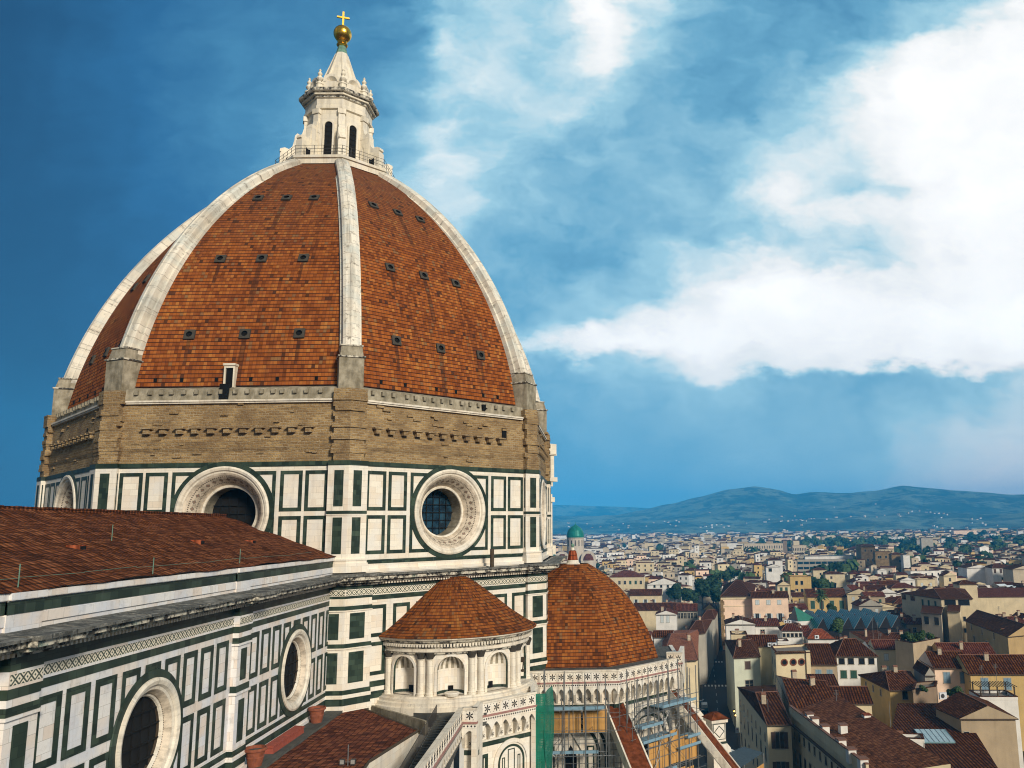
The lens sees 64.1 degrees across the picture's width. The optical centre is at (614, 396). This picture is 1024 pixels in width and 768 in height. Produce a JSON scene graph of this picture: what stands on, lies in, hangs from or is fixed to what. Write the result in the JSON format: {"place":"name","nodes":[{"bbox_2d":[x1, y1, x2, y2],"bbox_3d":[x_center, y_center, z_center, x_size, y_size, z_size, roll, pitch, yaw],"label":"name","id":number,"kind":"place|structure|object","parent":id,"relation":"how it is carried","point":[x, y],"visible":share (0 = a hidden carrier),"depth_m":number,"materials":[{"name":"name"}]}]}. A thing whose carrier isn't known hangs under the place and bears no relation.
{"place":"outdoors","nodes":[
{"label":"outdoors","id":0,"kind":"place"},
{"bbox_2d":[0,0,1023,507],"label":"sky","id":1,"kind":"structure","parent":0,"point":[723,244],"materials":[{"name":"blue"}]},
{"bbox_2d":[552,505,649,515],"bbox_3d":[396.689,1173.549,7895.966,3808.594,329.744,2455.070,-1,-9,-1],"label":"hills","id":2,"kind":"structure","parent":0,"point":[566,510],"depth_m":8241.44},
{"bbox_2d":[609,570,644,590],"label":"house","id":3,"kind":"structure","parent":0,"point":[627,580],"depth_m":605.95,"materials":[{"name":"beige paint"}]},
{"bbox_2d":[634,600,682,631],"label":"house","id":4,"kind":"structure","parent":0,"point":[647,611],"depth_m":402.58,"materials":[{"name":"beige paint"}]},
{"bbox_2d":[647,577,681,601],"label":"house","id":5,"kind":"structure","parent":0,"point":[664,583],"depth_m":546.50,"materials":[{"name":"white paint"}]},
{"bbox_2d":[655,606,677,629],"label":"house","id":6,"kind":"structure","parent":0,"point":[666,618],"depth_m":343.83,"materials":[{"name":"white paint"}]},
{"bbox_2d":[697,606,740,766],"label":"pavement","id":7,"kind":"structure","parent":0,"point":[701,753],"depth_m":237.70,"materials":[{"name":"grey stone"}]},
{"bbox_2d":[418,581,1023,767],"bbox_3d":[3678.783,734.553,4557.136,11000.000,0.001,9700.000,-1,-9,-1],"label":"ground","id":8,"kind":"structure","parent":0,"point":[456,761],"depth_m":190.46,"materials":[{"name":"grey"}]},
{"bbox_2d":[0,11,739,767],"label":"cathedral","id":9,"kind":"structure","parent":8,"relation":"on","point":[308,347],"depth_m":68.34,"materials":[{"name":"white stone"}]},
{"bbox_2d":[0,525,309,586],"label":"lightning conductor","id":10,"kind":"object","parent":9,"relation":"on","point":[19,577],"visible":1,"depth_m":38.77,"materials":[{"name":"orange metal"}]},
{"bbox_2d":[244,745,266,767],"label":"flower pot","id":11,"kind":"object","parent":9,"relation":"on","point":[254,756],"visible":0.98,"depth_m":47.92,"materials":[{"name":"ceramic"}]},
{"bbox_2d":[264,735,289,753],"bbox_3d":[-21.781,22.436,52.136,0.640,0.500,2.740,-1,-9,-1],"label":"planter box","id":12,"kind":"object","parent":9,"relation":"on","point":[277,744],"visible":0.8,"depth_m":51.77,"materials":[{"name":"ceramic"}]},
{"bbox_2d":[281,725,304,742],"bbox_3d":[-21.835,22.874,54.825,0.640,0.500,2.690,-1,-9,-1],"label":"planter box","id":13,"kind":"object","parent":9,"relation":"on","point":[294,732],"visible":0.88,"depth_m":54.74,"materials":[{"name":"ceramic"}]},
{"bbox_2d":[308,705,325,723],"bbox_3d":[-21.795,23.298,59.140,1.280,1.050,1.280,-1,-9,-1],"label":"flower pot","id":14,"kind":"object","parent":9,"relation":"on","point":[316,713],"visible":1,"depth_m":58.77,"materials":[{"name":"ceramic"}]},
{"bbox_2d":[339,745,355,765],"bbox_3d":[-16.389,22.132,49.679,0.960,1.350,0.240,-1,-9,-1],"label":"floodlight pole","id":15,"kind":"object","parent":9,"relation":"on","point":[352,761],"visible":1,"depth_m":49.55,"materials":[{"name":"metal"}]},
{"bbox_2d":[399,705,436,767],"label":"iron railing","id":16,"kind":"object","parent":9,"relation":"on","point":[419,741],"visible":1,"depth_m":57.13,"materials":[{"name":"black metal"}]},
{"bbox_2d":[536,658,705,767],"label":"scaffold","id":17,"kind":"object","parent":9,"relation":"on","point":[665,749],"visible":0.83,"depth_m":74.36,"materials":[{"name":"metal"}]},
{"bbox_2d":[553,523,595,567],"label":"synagogue","id":18,"kind":"structure","parent":8,"relation":"on","point":[575,534],"depth_m":778.84,"materials":[{"name":"stone"}]},
{"bbox_2d":[629,589,662,603],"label":"house","id":19,"kind":"structure","parent":8,"relation":"on","point":[643,595],"depth_m":481.78,"materials":[{"name":"beige paint"}]},
{"bbox_2d":[653,630,673,646],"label":"house","id":20,"kind":"structure","parent":8,"relation":"on","point":[659,636],"depth_m":260.72,"materials":[{"name":"white paint"}]},
{"bbox_2d":[665,583,681,601],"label":"tree","id":21,"kind":"object","parent":8,"relation":"on","point":[673,591],"visible":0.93,"depth_m":535.63,"materials":[{"name":"green plant"}]},
{"bbox_2d":[662,629,699,709],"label":"house","id":22,"kind":"structure","parent":8,"relation":"on","point":[688,640],"depth_m":237.14,"materials":[{"name":"beige paint"}]},
{"bbox_2d":[676,603,697,629],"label":"house","id":23,"kind":"structure","parent":8,"relation":"on","point":[687,614],"depth_m":367.05,"materials":[{"name":"grey paint"}]},
{"bbox_2d":[681,587,698,601],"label":"tree","id":24,"kind":"object","parent":8,"relation":"on","point":[689,594],"visible":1,"depth_m":513.49,"materials":[{"name":"green plant"}]},
{"bbox_2d":[688,616,713,684],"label":"house","id":25,"kind":"structure","parent":8,"relation":"on","point":[706,657],"depth_m":285.07,"materials":[{"name":"grey paint"}]},
{"bbox_2d":[701,609,719,658],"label":"house","id":26,"kind":"structure","parent":8,"relation":"on","point":[713,614],"depth_m":337.16,"materials":[{"name":"grey paint"}]},
{"bbox_2d":[706,573,722,603],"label":"tree","id":27,"kind":"object","parent":8,"relation":"on","point":[712,579],"visible":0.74,"depth_m":559.93,"materials":[{"name":"green plant"}]},
{"bbox_2d":[709,585,721,608],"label":"tree","id":28,"kind":"object","parent":8,"relation":"on","point":[715,593],"visible":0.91,"depth_m":509.36,"materials":[{"name":"green plant"}]},
{"bbox_2d":[418,527,1023,767],"bbox_3d":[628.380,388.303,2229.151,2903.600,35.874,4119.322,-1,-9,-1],"label":"distant town","id":29,"kind":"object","parent":8,"relation":"on","point":[649,561],"visible":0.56,"depth_m":989.97,"materials":[{"name":"beige paint"}]},
{"bbox_2d":[720,578,755,649],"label":"house","id":30,"kind":"structure","parent":8,"relation":"on","point":[735,599],"depth_m":354.79,"materials":[{"name":"beige paint"}]},
{"bbox_2d":[730,629,746,639],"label":"house","id":31,"kind":"structure","parent":8,"relation":"on","point":[736,634],"depth_m":243.58,"materials":[{"name":"beige paint"}]},
{"bbox_2d":[724,613,755,639],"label":"house","id":32,"kind":"structure","parent":8,"relation":"on","point":[733,623],"depth_m":277.25,"materials":[{"name":"white paint"}]},
{"bbox_2d":[724,638,760,731],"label":"house","id":33,"kind":"structure","parent":8,"relation":"on","point":[743,656],"depth_m":214.91,"materials":[{"name":"beige paint"}]},
{"bbox_2d":[746,631,777,685],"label":"house","id":34,"kind":"structure","parent":8,"relation":"on","point":[762,640],"depth_m":234.77,"materials":[{"name":"beige paint"}]},
{"bbox_2d":[743,543,782,551],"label":"office block","id":35,"kind":"structure","parent":8,"relation":"on","point":[771,546],"depth_m":1259.79,"materials":[{"name":"beige paint"}]},
{"bbox_2d":[737,684,792,767],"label":"house","id":36,"kind":"structure","parent":8,"relation":"on","point":[765,728],"depth_m":157.74,"materials":[{"name":"beige paint"}]},
{"bbox_2d":[771,731,787,749],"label":"window","id":37,"kind":"structure","parent":36,"relation":"in","point":[779,738],"depth_m":149.10,"materials":[{"name":"glass"}]},
{"bbox_2d":[773,761,788,767],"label":"window","id":38,"kind":"structure","parent":36,"relation":"in","point":[778,764],"depth_m":148.44,"materials":[{"name":"glass"}]},
{"bbox_2d":[750,589,788,619],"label":"house","id":39,"kind":"structure","parent":8,"relation":"on","point":[771,604],"depth_m":349.59,"materials":[{"name":"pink paint"}]},
{"bbox_2d":[764,564,779,581],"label":"house","id":40,"kind":"structure","parent":8,"relation":"on","point":[772,572],"depth_m":609.39,"materials":[{"name":"white paint"}]},
{"bbox_2d":[766,558,782,574],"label":"house","id":41,"kind":"structure","parent":8,"relation":"on","point":[776,561],"depth_m":691.15,"materials":[{"name":"white paint"}]},
{"bbox_2d":[776,638,788,644],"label":"house","id":42,"kind":"structure","parent":8,"relation":"on","point":[782,641],"depth_m":229.65,"materials":[{"name":"white paint"}]},
{"bbox_2d":[791,545,806,553],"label":"office block","id":43,"kind":"structure","parent":8,"relation":"on","point":[798,549],"depth_m":1157.83,"materials":[{"name":"beige paint"}]},
{"bbox_2d":[787,606,812,624],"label":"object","id":44,"kind":"object","parent":8,"relation":"on","point":[800,616],"visible":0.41,"depth_m":321.46,"materials":[{"name":"green paint"}]},
{"bbox_2d":[600,529,1023,587],"bbox_3d":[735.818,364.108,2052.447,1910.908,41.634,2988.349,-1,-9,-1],"label":"distant trees","id":45,"kind":"object","parent":8,"relation":"on","point":[849,566],"visible":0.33,"depth_m":1215.10,"materials":[{"name":"green plant"}]},
{"bbox_2d":[814,589,828,609],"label":"palm tree","id":46,"kind":"object","parent":8,"relation":"on","point":[821,596],"visible":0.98,"depth_m":421.35,"materials":[{"name":"green plant"}]},
{"bbox_2d":[815,577,828,587],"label":"tree","id":47,"kind":"object","parent":8,"relation":"on","point":[821,582],"visible":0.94,"depth_m":555.10,"materials":[{"name":"green plant"}]},
{"bbox_2d":[823,570,845,587],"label":"house","id":48,"kind":"structure","parent":8,"relation":"on","point":[837,577],"depth_m":599.65,"materials":[{"name":"beige paint"}]},
{"bbox_2d":[830,617,843,633],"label":"tree","id":49,"kind":"object","parent":8,"relation":"on","point":[837,624],"visible":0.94,"depth_m":309.64,"materials":[{"name":"green plant"}]},
{"bbox_2d":[787,608,910,637],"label":"market hall","id":50,"kind":"structure","parent":8,"relation":"on","point":[853,619],"depth_m":315.17,"materials":[{"name":"metal"}]},
{"bbox_2d":[830,686,873,715],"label":"house","id":51,"kind":"structure","parent":8,"relation":"on","point":[859,697],"depth_m":181.80,"materials":[{"name":"brown tile"}]},
{"bbox_2d":[856,544,874,566],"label":"stone tower","id":52,"kind":"structure","parent":8,"relation":"on","point":[864,551],"depth_m":775.79,"materials":[{"name":"stone"}]},
{"bbox_2d":[873,551,891,566],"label":"stone wing","id":53,"kind":"structure","parent":8,"relation":"on","point":[880,558],"depth_m":747.26,"materials":[{"name":"stone"}]},
{"bbox_2d":[889,552,903,571],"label":"house","id":54,"kind":"structure","parent":8,"relation":"on","point":[894,558],"depth_m":717.87,"materials":[{"name":"stone"}]},
{"bbox_2d":[900,555,910,570],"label":"house","id":55,"kind":"structure","parent":8,"relation":"on","point":[905,561],"depth_m":705.23,"materials":[{"name":"white paint"}]},
{"bbox_2d":[896,730,924,747],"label":"house","id":56,"kind":"structure","parent":8,"relation":"on","point":[918,738],"depth_m":147.14,"materials":[{"name":"white paint"}]},
{"bbox_2d":[901,614,921,633],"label":"house","id":57,"kind":"structure","parent":8,"relation":"on","point":[913,624],"depth_m":316.61,"materials":[{"name":"paint"}]},
{"bbox_2d":[913,660,935,681],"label":"house","id":58,"kind":"structure","parent":8,"relation":"on","point":[923,672],"depth_m":195.96,"materials":[{"name":"grey tile"}]},
{"bbox_2d":[918,647,964,702],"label":"house","id":59,"kind":"structure","parent":8,"relation":"on","point":[945,667],"depth_m":198.70,"materials":[{"name":"beige paint"}]},
{"bbox_2d":[943,672,950,683],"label":"window","id":60,"kind":"structure","parent":59,"relation":"in","point":[946,675],"depth_m":198.20,"materials":[{"name":"glass"}]},
{"bbox_2d":[892,703,997,767],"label":"house","id":61,"kind":"structure","parent":8,"relation":"on","point":[951,745],"depth_m":155.13,"materials":[{"name":"brown tile"}]},
{"bbox_2d":[957,562,985,583],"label":"house","id":62,"kind":"structure","parent":8,"relation":"on","point":[972,572],"depth_m":559.81,"materials":[{"name":"white paint"}]},
{"bbox_2d":[932,691,1019,767],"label":"house","id":63,"kind":"structure","parent":8,"relation":"on","point":[992,725],"depth_m":157.68,"materials":[{"name":"beige paint"}]},
{"bbox_2d":[946,686,963,696],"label":"shrub","id":64,"kind":"object","parent":63,"relation":"on","point":[953,690],"visible":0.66,"depth_m":172.68,"materials":[{"name":"green plant"}]},
{"bbox_2d":[701,606,741,767],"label":"road","id":65,"kind":"structure","parent":0,"point":[714,701],"depth_m":254.93,"materials":[{"name":"grey asphalt"}]},
{"bbox_2d":[693,578,709,608],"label":"tree","id":66,"kind":"object","parent":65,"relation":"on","point":[702,587],"visible":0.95,"depth_m":525.76,"materials":[{"name":"green plant"}]},
{"bbox_2d":[695,747,764,767],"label":"corrugated canopy","id":67,"kind":"object","parent":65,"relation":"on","point":[742,756],"visible":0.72,"depth_m":89.94,"materials":[{"name":"metal"}]},
{"bbox_2d":[752,616,779,637],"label":"house","id":68,"kind":"structure","parent":0,"point":[765,624],"depth_m":283.44,"materials":[{"name":"white paint"}]},
{"bbox_2d":[775,577,790,602],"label":"house","id":69,"kind":"structure","parent":0,"point":[781,585],"depth_m":440.31,"materials":[{"name":"beige paint"}]},
{"bbox_2d":[552,486,1023,534],"bbox_3d":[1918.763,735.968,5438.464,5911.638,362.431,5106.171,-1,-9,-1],"label":"hills","id":70,"kind":"structure","parent":0,"point":[754,507],"depth_m":5055.37,"materials":[{"name":"plant"}]},
{"bbox_2d":[567,503,1023,531],"bbox_3d":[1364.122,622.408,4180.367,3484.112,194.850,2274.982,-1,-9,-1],"label":"hillside villas","id":71,"kind":"object","parent":70,"relation":"on","point":[898,514],"visible":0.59,"depth_m":4278.70,"materials":[{"name":"beige paint"}]},
{"bbox_2d":[778,624,803,644],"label":"house","id":72,"kind":"structure","parent":0,"point":[792,633],"depth_m":271.06,"materials":[{"name":"white paint"}]},
{"bbox_2d":[771,644,811,686],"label":"house","id":73,"kind":"structure","parent":0,"point":[786,659],"depth_m":207.16,"materials":[{"name":"beige paint"}]},
{"bbox_2d":[790,592,803,602],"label":"house","id":74,"kind":"structure","parent":0,"point":[796,596],"depth_m":483.23,"materials":[{"name":"yellow paint"}]},
{"bbox_2d":[788,601,808,611],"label":"house","id":75,"kind":"structure","parent":0,"point":[804,606],"depth_m":414.69,"materials":[{"name":"tile"}]},
{"bbox_2d":[788,575,811,591],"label":"house","id":76,"kind":"structure","parent":0,"point":[800,583],"depth_m":518.40,"materials":[{"name":"yellow paint"}]},
{"bbox_2d":[776,669,834,767],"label":"house","id":77,"kind":"structure","parent":0,"point":[795,691],"depth_m":171.96,"materials":[{"name":"brown tile"}]},
{"bbox_2d":[802,628,834,643],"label":"house","id":78,"kind":"structure","parent":0,"point":[824,636],"depth_m":266.39,"materials":[{"name":"red tile"}]},
{"bbox_2d":[811,568,826,578],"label":"house","id":79,"kind":"structure","parent":0,"point":[817,573],"depth_m":630.31,"materials":[{"name":"beige paint"}]},
{"bbox_2d":[803,643,837,681],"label":"house","id":80,"kind":"structure","parent":0,"point":[823,659],"depth_m":214.86,"materials":[{"name":"brown tile"}]},
{"bbox_2d":[805,674,838,685],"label":"house","id":81,"kind":"structure","parent":0,"point":[831,679],"depth_m":198.59,"materials":[{"name":"tile"}]},
{"bbox_2d":[803,587,846,612],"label":"house","id":82,"kind":"structure","parent":0,"point":[837,597],"depth_m":433.16,"materials":[{"name":"yellow paint"}]},
{"bbox_2d":[795,555,856,571],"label":"modern building","id":83,"kind":"structure","parent":0,"point":[806,563],"depth_m":797.95,"materials":[{"name":"grey paint"}]},
{"bbox_2d":[830,638,877,685],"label":"house","id":84,"kind":"structure","parent":0,"point":[854,657],"depth_m":218.57,"materials":[{"name":"white paint"}]},
{"bbox_2d":[843,582,866,609],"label":"house","id":85,"kind":"structure","parent":0,"point":[848,588],"depth_m":444.57,"materials":[{"name":"tile"}]},
{"bbox_2d":[846,586,866,610],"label":"house","id":86,"kind":"structure","parent":0,"point":[852,595],"depth_m":428.14,"materials":[{"name":"beige paint"}]},
{"bbox_2d":[851,595,882,612],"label":"house","id":87,"kind":"structure","parent":0,"point":[862,602],"depth_m":352.65,"materials":[{"name":"grey paint"}]},
{"bbox_2d":[789,695,950,767],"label":"house","id":88,"kind":"structure","parent":0,"point":[832,732],"depth_m":135.89,"materials":[{"name":"brown tile"}]},
{"bbox_2d":[849,629,891,642],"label":"house","id":89,"kind":"structure","parent":0,"point":[863,636],"depth_m":281.79,"materials":[{"name":"tile"}]},
{"bbox_2d":[860,589,885,602],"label":"house","id":90,"kind":"structure","parent":0,"point":[878,596],"depth_m":398.92,"materials":[{"name":"tile"}]},
{"bbox_2d":[863,585,887,590],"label":"house","id":91,"kind":"structure","parent":0,"point":[871,587],"depth_m":455.06,"materials":[{"name":"tile"}]},
{"bbox_2d":[868,639,896,671],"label":"house","id":92,"kind":"structure","parent":0,"point":[884,650],"depth_m":245.98,"materials":[{"name":"beige paint"}]},
{"bbox_2d":[877,585,895,597],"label":"house","id":93,"kind":"structure","parent":0,"point":[888,592],"depth_m":424.10,"materials":[{"name":"white paint"}]},
{"bbox_2d":[858,665,916,727],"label":"house","id":94,"kind":"structure","parent":0,"point":[891,688],"depth_m":190.84,"materials":[{"name":"yellow paint"}]},
{"bbox_2d":[876,580,899,585],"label":"house","id":95,"kind":"structure","parent":0,"point":[885,582],"depth_m":470.57,"materials":[{"name":"tile"}]},
{"bbox_2d":[885,627,902,638],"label":"house","id":96,"kind":"structure","parent":0,"point":[893,635],"depth_m":300.94,"materials":[{"name":"tile"}]},
{"bbox_2d":[887,583,916,591],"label":"house","id":97,"kind":"structure","parent":0,"point":[894,587],"depth_m":451.82,"materials":[{"name":"tile"}]},
{"bbox_2d":[895,635,939,675],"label":"house","id":98,"kind":"structure","parent":0,"point":[909,654],"depth_m":232.43,"materials":[{"name":"beige paint"}]},
{"bbox_2d":[912,577,934,587],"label":"house","id":99,"kind":"structure","parent":0,"point":[920,582],"depth_m":491.26,"materials":[{"name":"beige paint"}]},
{"bbox_2d":[912,680,937,702],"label":"house","id":100,"kind":"structure","parent":0,"point":[929,696],"depth_m":181.13,"materials":[{"name":"brown paint"}]},
{"bbox_2d":[920,605,945,641],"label":"house","id":101,"kind":"structure","parent":0,"point":[932,617],"depth_m":305.14,"materials":[{"name":"beige paint"}]},
{"bbox_2d":[900,588,972,641],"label":"house","id":102,"kind":"structure","parent":0,"point":[913,602],"depth_m":327.78,"materials":[{"name":"beige paint"}]},
{"bbox_2d":[938,572,956,586],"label":"house","id":103,"kind":"structure","parent":0,"point":[946,578],"depth_m":492.01,"materials":[{"name":"beige paint"}]},
{"bbox_2d":[947,605,962,641],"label":"house","id":104,"kind":"structure","parent":0,"point":[955,623],"depth_m":302.57,"materials":[{"name":"beige paint"}]},
{"bbox_2d":[932,641,995,653],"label":"house","id":105,"kind":"structure","parent":0,"point":[972,647],"depth_m":229.34,"materials":[{"name":"tile"}]},
{"bbox_2d":[952,580,978,612],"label":"house","id":106,"kind":"structure","parent":0,"point":[970,587],"depth_m":379.27,"materials":[{"name":"beige paint"}]},
{"bbox_2d":[951,513,1023,529],"bbox_3d":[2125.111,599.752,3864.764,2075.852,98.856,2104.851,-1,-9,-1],"label":"wooded hill","id":107,"kind":"structure","parent":0,"point":[1000,520],"depth_m":3928.70,"materials":[{"name":"plant"}]},
{"bbox_2d":[956,652,1023,750],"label":"house","id":108,"kind":"structure","parent":0,"point":[1010,669],"depth_m":193.83,"materials":[{"name":"yellow paint"}]},
{"bbox_2d":[964,609,1023,653],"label":"house","id":109,"kind":"structure","parent":0,"point":[982,626],"depth_m":270.30,"materials":[{"name":"paint"}]},
{"bbox_2d":[985,562,1006,584],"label":"house","id":110,"kind":"structure","parent":0,"point":[993,572],"depth_m":546.50,"materials":[{"name":"white paint"}]},
{"bbox_2d":[969,681,1023,767],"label":"house","id":111,"kind":"structure","parent":0,"point":[1006,700],"depth_m":173.12,"materials":[{"name":"white paint"}]},
{"bbox_2d":[977,584,1023,615],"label":"house","id":112,"kind":"structure","parent":0,"point":[1008,601],"depth_m":394.64,"materials":[{"name":"beige paint"}]},
{"bbox_2d":[1002,564,1023,582],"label":"house","id":113,"kind":"structure","parent":0,"point":[1014,573],"depth_m":517.62,"materials":[{"name":"beige paint"}]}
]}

